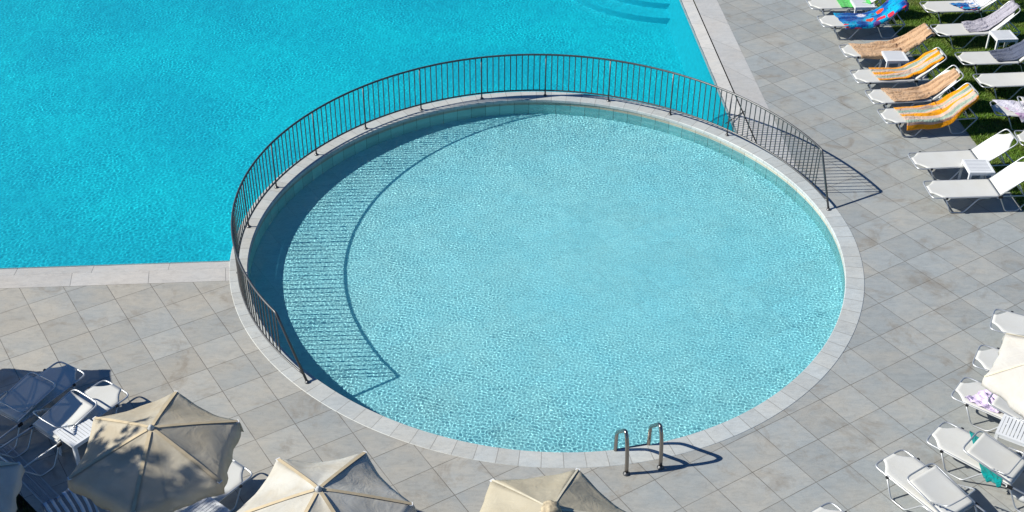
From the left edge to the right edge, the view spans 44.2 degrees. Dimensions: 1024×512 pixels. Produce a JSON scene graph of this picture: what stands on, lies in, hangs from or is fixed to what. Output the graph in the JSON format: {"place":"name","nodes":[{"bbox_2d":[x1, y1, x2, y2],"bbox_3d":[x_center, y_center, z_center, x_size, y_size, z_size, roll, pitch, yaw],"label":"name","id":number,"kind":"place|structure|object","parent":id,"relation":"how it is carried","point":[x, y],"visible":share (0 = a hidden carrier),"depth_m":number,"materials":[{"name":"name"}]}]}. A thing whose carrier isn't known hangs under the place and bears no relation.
{"place":"outdoors","nodes":[
{"label":"outdoors","id":0,"kind":"place"},
{"bbox_2d":[16,494,36,511],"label":"planting soil","id":1,"kind":"structure","parent":0,"point":[27,504],"depth_m":16.39,"materials":[{"name":"black soil"}]},
{"bbox_2d":[16,477,52,511],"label":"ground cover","id":2,"kind":"object","parent":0,"point":[25,508],"visible":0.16,"depth_m":16.33,"materials":[{"name":"green plant"}]},
{"bbox_2d":[0,461,24,511],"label":"parasol","id":3,"kind":"object","parent":2,"relation":"on","point":[11,474],"visible":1,"depth_m":13.87,"materials":[{"name":"white fabric"}]},
{"bbox_2d":[0,0,736,268],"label":"pool water","id":4,"kind":"structure","parent":0,"point":[133,132],"depth_m":25.71,"materials":[{"name":"blue liquid"}]},
{"bbox_2d":[0,0,1023,511],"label":"deck","id":5,"kind":"structure","parent":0,"point":[942,282],"depth_m":18.74,"materials":[{"name":"tile"}]},
{"bbox_2d":[0,444,58,502],"bbox_3d":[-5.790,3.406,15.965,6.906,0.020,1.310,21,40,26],"label":"sun lounger","id":6,"kind":"object","parent":5,"relation":"on","point":[40,488],"visible":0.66,"depth_m":16.57,"materials":[{"name":"plastic"}]},
{"bbox_2d":[0,361,84,456],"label":"sun lounger","id":7,"kind":"object","parent":5,"relation":"on","point":[24,397],"visible":0.97,"depth_m":17.37,"materials":[{"name":"metal"}]},
{"bbox_2d":[0,380,128,475],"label":"sun lounger","id":8,"kind":"object","parent":5,"relation":"on","point":[71,409],"visible":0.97,"depth_m":17.05,"materials":[{"name":"metal"}]},
{"bbox_2d":[53,417,92,464],"bbox_3d":[-5.785,2.483,16.904,0.450,0.420,0.450,25,42,30],"label":"side table","id":9,"kind":"object","parent":5,"relation":"on","point":[72,439],"visible":0.79,"depth_m":16.72,"materials":[{"name":"white plastic"}]},
{"bbox_2d":[0,268,229,288],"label":"pool coping","id":10,"kind":"object","parent":5,"relation":"on","point":[109,278],"visible":0.94,"depth_m":20.21,"materials":[{"name":"stone"}]},
{"bbox_2d":[67,391,243,511],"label":"parasol","id":11,"kind":"object","parent":5,"relation":"on","point":[172,452],"visible":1,"depth_m":14.23,"materials":[{"name":"beige fabric"}]},
{"bbox_2d":[182,497,229,511],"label":"side table","id":12,"kind":"object","parent":5,"relation":"on","point":[209,504],"visible":0.77,"depth_m":15.68,"materials":[{"name":"white plastic"}]},
{"bbox_2d":[174,459,252,511],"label":"sun lounger","id":13,"kind":"object","parent":5,"relation":"on","point":[235,475],"visible":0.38,"depth_m":16.18,"materials":[{"name":"metal"}]},
{"bbox_2d":[237,451,416,511],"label":"parasol","id":14,"kind":"object","parent":5,"relation":"on","point":[355,483],"visible":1,"depth_m":13.78,"materials":[{"name":"white fabric"}]},
{"bbox_2d":[229,92,864,467],"bbox_3d":[0.569,-0.174,21.176,10.420,0.166,10.523,1,36,0],"label":"pool coping","id":15,"kind":"object","parent":5,"relation":"on","point":[812,374],"visible":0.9,"depth_m":19.27,"materials":[{"name":"stone"}]},
{"bbox_2d":[231,54,830,383],"bbox_3d":[-0.292,-1.536,22.134,10.108,0.934,6.592,-17,39,-23],"label":"curved railing","id":16,"kind":"object","parent":15,"relation":"on","point":[242,275],"visible":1,"depth_m":23.28,"materials":[{"name":"brown metal"}]},
{"bbox_2d":[480,468,625,511],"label":"parasol","id":17,"kind":"object","parent":5,"relation":"on","point":[575,490],"visible":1,"depth_m":13.77,"materials":[{"name":"beige fabric"}]},
{"bbox_2d":[613,422,663,476],"bbox_3d":[1.696,2.650,16.951,0.573,1.113,0.555,-8,37,-12],"label":"pool ladder","id":18,"kind":"object","parent":5,"relation":"on","point":[626,472],"visible":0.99,"depth_m":16.73,"materials":[{"name":"metal"}]},
{"bbox_2d":[694,0,797,169],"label":"pool surround","id":19,"kind":"object","parent":5,"relation":"on","point":[735,65],"visible":0.96,"depth_m":26.07,"materials":[{"name":"stone"}]},
{"bbox_2d":[811,502,846,511],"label":"sun lounger","id":20,"kind":"object","parent":5,"relation":"on","point":[820,509],"visible":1,"depth_m":15.84,"materials":[{"name":"metal"}]},
{"bbox_2d":[806,0,886,14],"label":"sun lounger","id":21,"kind":"object","parent":5,"relation":"on","point":[822,5],"visible":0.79,"depth_m":28.08,"materials":[{"name":"metal"}]},
{"bbox_2d":[837,0,870,6],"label":"beach towel","id":22,"kind":"object","parent":21,"relation":"on","point":[844,3],"visible":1,"depth_m":28.07,"materials":[{"name":"green fabric"}]},
{"bbox_2d":[817,14,905,39],"bbox_3d":[7.595,-5.206,27.439,1.831,0.810,0.616,-2,36,-4],"label":"sun lounger","id":23,"kind":"object","parent":5,"relation":"on","point":[832,21],"visible":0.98,"depth_m":27.39,"materials":[{"name":"metal"}]},
{"bbox_2d":[834,0,908,28],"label":"beach towel","id":24,"kind":"object","parent":23,"relation":"on","point":[887,10],"visible":1,"depth_m":27.32,"materials":[{"name":"blue fabric"}]},
{"bbox_2d":[848,0,875,12],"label":"side table","id":25,"kind":"object","parent":5,"relation":"on","point":[859,5],"visible":0.77,"depth_m":27.89,"materials":[{"name":"white plastic"}]},
{"bbox_2d":[839,24,932,68],"bbox_3d":[7.777,-4.367,26.292,1.831,0.790,0.616,-2,36,-4],"label":"sun lounger","id":26,"kind":"object","parent":5,"relation":"on","point":[848,49],"visible":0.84,"depth_m":26.22,"materials":[{"name":"metal"}]},
{"bbox_2d":[848,23,935,58],"bbox_3d":[7.903,-4.481,26.193,1.622,0.561,0.623,-2,36,-4],"label":"beach towel","id":27,"kind":"object","parent":26,"relation":"on","point":[911,39],"visible":1,"depth_m":26.22,"materials":[{"name":"fabric"}]},
{"bbox_2d":[878,51,908,66],"bbox_3d":[7.869,-3.941,26.020,0.450,0.420,0.450,-1,36,-2],"label":"side table","id":28,"kind":"object","parent":5,"relation":"on","point":[894,57],"visible":0.84,"depth_m":25.87,"materials":[{"name":"white plastic"}]},
{"bbox_2d":[850,47,946,91],"bbox_3d":[7.759,-3.715,25.376,1.831,0.800,0.616,-3,36,-5],"label":"sun lounger","id":29,"kind":"object","parent":5,"relation":"on","point":[866,76],"visible":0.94,"depth_m":25.23,"materials":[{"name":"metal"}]},
{"bbox_2d":[869,48,943,79],"bbox_3d":[7.912,-3.870,25.299,1.323,0.466,0.542,-3,36,-5],"label":"beach towel","id":30,"kind":"object","parent":29,"relation":"on","point":[924,62],"visible":1,"depth_m":25.34,"materials":[{"name":"fabric"}]},
{"bbox_2d":[865,65,963,107],"bbox_3d":[7.872,-3.238,24.690,1.831,0.829,0.616,-4,36,-6],"label":"sun lounger","id":31,"kind":"object","parent":5,"relation":"on","point":[880,96],"visible":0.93,"depth_m":24.55,"materials":[{"name":"metal"}]},
{"bbox_2d":[881,68,960,100],"bbox_3d":[7.982,-3.375,24.590,1.370,0.492,0.539,-4,36,-6],"label":"beach towel","id":32,"kind":"object","parent":31,"relation":"on","point":[937,85],"visible":1,"depth_m":24.64,"materials":[{"name":"fabric"}]},
{"bbox_2d":[877,83,978,136],"bbox_3d":[7.936,-2.797,24.078,1.831,0.829,0.616,-4,36,-6],"label":"sun lounger","id":33,"kind":"object","parent":5,"relation":"on","point":[893,115],"visible":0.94,"depth_m":24.02,"materials":[{"name":"metal"}]},
{"bbox_2d":[893,84,978,130],"bbox_3d":[8.063,-2.859,24.009,1.369,0.691,0.632,-4,36,-6],"label":"beach towel","id":34,"kind":"object","parent":33,"relation":"on","point":[949,108],"visible":1,"depth_m":23.95,"materials":[{"name":"orange fabric"}]},
{"bbox_2d":[875,449,985,511],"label":"sun lounger","id":35,"kind":"object","parent":5,"relation":"on","point":[936,488],"visible":1,"depth_m":16.09,"materials":[{"name":"metal"}]},
{"bbox_2d":[908,129,1017,179],"bbox_3d":[8.110,-1.811,22.752,1.831,0.780,0.616,-3,36,-5],"label":"sun lounger","id":36,"kind":"object","parent":5,"relation":"on","point":[994,146],"visible":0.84,"depth_m":22.73,"materials":[{"name":"metal"}]},
{"bbox_2d":[923,156,1023,212],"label":"sun lounger","id":37,"kind":"object","parent":5,"relation":"on","point":[1007,178],"visible":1,"depth_m":21.92,"materials":[{"name":"metal"}]},
{"bbox_2d":[926,421,1023,511],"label":"sun lounger","id":38,"kind":"object","parent":5,"relation":"on","point":[998,458],"visible":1,"depth_m":16.59,"materials":[{"name":"metal"}]},
{"bbox_2d":[969,431,1001,487],"bbox_3d":[6.359,2.678,16.639,0.470,0.120,0.954,3,36,4],"label":"beach towel","id":39,"kind":"object","parent":38,"relation":"on","point":[989,475],"visible":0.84,"depth_m":16.36,"materials":[{"name":"teal fabric"}]},
{"bbox_2d":[958,159,994,180],"bbox_3d":[8.294,-1.432,22.538,0.450,0.420,0.450,0,36,-1],"label":"side table","id":40,"kind":"object","parent":5,"relation":"on","point":[981,167],"visible":0.86,"depth_m":22.40,"materials":[{"name":"white plastic"}]},
{"bbox_2d":[972,345,999,371],"bbox_3d":[7.546,1.672,17.965,1.849,0.706,0.616,18,39,23],"label":"sun lounger","id":41,"kind":"object","parent":5,"relation":"on","point":[986,359],"visible":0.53,"depth_m":18.27,"materials":[{"name":"metal"}]},
{"bbox_2d":[951,377,1023,431],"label":"sun lounger","id":42,"kind":"object","parent":5,"relation":"on","point":[964,390],"visible":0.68,"depth_m":17.45,"materials":[{"name":"metal"}]},
{"bbox_2d":[965,389,999,412],"bbox_3d":[6.617,1.978,17.479,0.582,0.083,0.420,24,42,29],"label":"beach towel","id":43,"kind":"object","parent":42,"relation":"on","point":[980,398],"visible":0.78,"depth_m":17.48,"materials":[{"name":"white fabric"}]},
{"bbox_2d":[981,333,1023,502],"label":"parasol","id":44,"kind":"object","parent":5,"relation":"on","point":[1003,378],"visible":0.96,"depth_m":15.46,"materials":[{"name":"fabric"}]},
{"bbox_2d":[990,309,1023,334],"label":"sun lounger","id":45,"kind":"object","parent":5,"relation":"on","point":[1011,322],"visible":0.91,"depth_m":18.94,"materials":[{"name":"metal"}]},
{"bbox_2d":[994,414,1023,457],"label":"side table","id":46,"kind":"object","parent":5,"relation":"on","point":[1004,435],"visible":0.84,"depth_m":16.92,"materials":[{"name":"white plastic"}]},
{"bbox_3d":[-4.878,3.577,15.043,0.616,0.829,1.831,-29,45,-34],"label":"sun lounger","id":47,"kind":"object","parent":5,"relation":"on","visible":0},
{"bbox_2d":[41,489,97,511],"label":"beach towel","id":48,"kind":"object","parent":47,"relation":"on","point":[70,501],"visible":0.84,"depth_m":15.28,"materials":[{"name":"blue fabric"}]},
{"bbox_2d":[248,105,844,451],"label":"wading pool water","id":49,"kind":"structure","parent":0,"point":[549,278],"depth_m":20.51,"materials":[{"name":"blue liquid"}]},
{"bbox_2d":[694,1,755,139],"bbox_3d":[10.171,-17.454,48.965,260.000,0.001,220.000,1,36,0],"label":"pool edge","id":50,"kind":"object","parent":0,"point":[723,67],"depth_m":31.18,"materials":[{"name":"stone"}]},
{"bbox_2d":[874,0,1023,211],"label":"lawn","id":51,"kind":"structure","parent":0,"point":[977,103],"depth_m":26.27,"materials":[{"name":"plant"}]},
{"bbox_2d":[920,0,1002,23],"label":"sun lounger","id":52,"kind":"object","parent":51,"relation":"on","point":[939,7],"visible":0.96,"depth_m":28.00,"materials":[{"name":"metal"}]},
{"bbox_2d":[949,2,980,9],"bbox_3d":[10.071,-5.571,28.034,0.586,0.067,0.400,-2,36,-4],"label":"beach towel","id":53,"kind":"object","parent":52,"relation":"on","point":[964,6],"visible":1,"depth_m":28.04,"materials":[{"name":"blue fabric"}]},
{"bbox_2d":[964,0,990,7],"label":"beach towel","id":54,"kind":"object","parent":52,"relation":"on","point":[979,3],"visible":1,"depth_m":28.03,"materials":[{"name":"white fabric"}]},
{"bbox_2d":[930,1,1020,48],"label":"sun lounger","id":55,"kind":"object","parent":51,"relation":"on","point":[953,30],"visible":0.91,"depth_m":27.05,"materials":[{"name":"metal"}]},
{"bbox_2d":[962,0,1019,31],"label":"beach towel","id":56,"kind":"object","parent":55,"relation":"on","point":[988,22],"visible":1,"depth_m":27.12,"materials":[{"name":"grey fabric"}]},
{"bbox_2d":[954,40,1023,77],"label":"sun lounger","id":57,"kind":"object","parent":51,"relation":"on","point":[976,58],"visible":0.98,"depth_m":25.96,"materials":[{"name":"metal"}]},
{"bbox_2d":[988,40,1023,60],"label":"beach towel","id":58,"kind":"object","parent":57,"relation":"on","point":[1013,52],"visible":1,"depth_m":26.08,"materials":[{"name":"fabric"}]},
{"bbox_2d":[972,72,1023,99],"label":"sun lounger","id":59,"kind":"object","parent":51,"relation":"on","point":[1009,79],"visible":0.98,"depth_m":25.25,"materials":[{"name":"metal"}]},
{"bbox_2d":[985,30,1017,49],"bbox_3d":[10.425,-4.518,26.857,0.450,0.420,0.450,-2,36,-4],"label":"side table","id":60,"kind":"object","parent":51,"relation":"on","point":[1005,36],"visible":0.92,"depth_m":26.71,"materials":[{"name":"white plastic"}]},
{"bbox_2d":[990,96,1023,130],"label":"sun lounger","id":61,"kind":"object","parent":51,"relation":"on","point":[1003,110],"visible":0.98,"depth_m":24.22,"materials":[{"name":"metal"}]},
{"bbox_2d":[993,100,1023,122],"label":"beach towel","id":62,"kind":"object","parent":61,"relation":"on","point":[1014,107],"visible":0.98,"depth_m":24.31,"materials":[{"name":"white fabric"}]},
{"bbox_2d":[1014,130,1023,145],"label":"sun lounger","id":63,"kind":"object","parent":51,"relation":"on","point":[1020,137],"visible":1,"depth_m":23.43,"materials":[{"name":"metal"}]},
{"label":"right pool side wall","id":64,"kind":"structure","parent":0,"visible":0},
{"bbox_2d":[682,0,755,142],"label":"pool edge stone","id":65,"kind":"object","parent":64,"relation":"on","point":[715,65],"visible":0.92,"depth_m":26.45,"materials":[{"name":"grey stone"}]},
{"bbox_2d":[693,0,755,141],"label":"drain slot","id":66,"kind":"object","parent":65,"relation":"attached to","point":[723,68],"visible":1,"depth_m":26.45,"materials":[{"name":"grey metal"}]},
{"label":"pool side wall","id":67,"kind":"structure","parent":0,"visible":0},
{"bbox_2d":[0,261,229,275],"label":"pool edge stone","id":68,"kind":"object","parent":67,"relation":"on","point":[112,268],"visible":0.96,"depth_m":20.46,"materials":[{"name":"white stone"}]},
{"label":"wading pool floor","id":69,"kind":"structure","parent":0,"visible":0},
{"bbox_2d":[249,102,542,258],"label":"wading pool wall","id":70,"kind":"structure","parent":69,"relation":"on","point":[404,123],"depth_m":24.40,"materials":[{"name":"tile"}]},
{"bbox_2d":[543,102,844,274],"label":"wading pool wall","id":71,"kind":"structure","parent":69,"relation":"on","point":[691,130],"depth_m":24.28,"materials":[{"name":"tile"}]}
]}

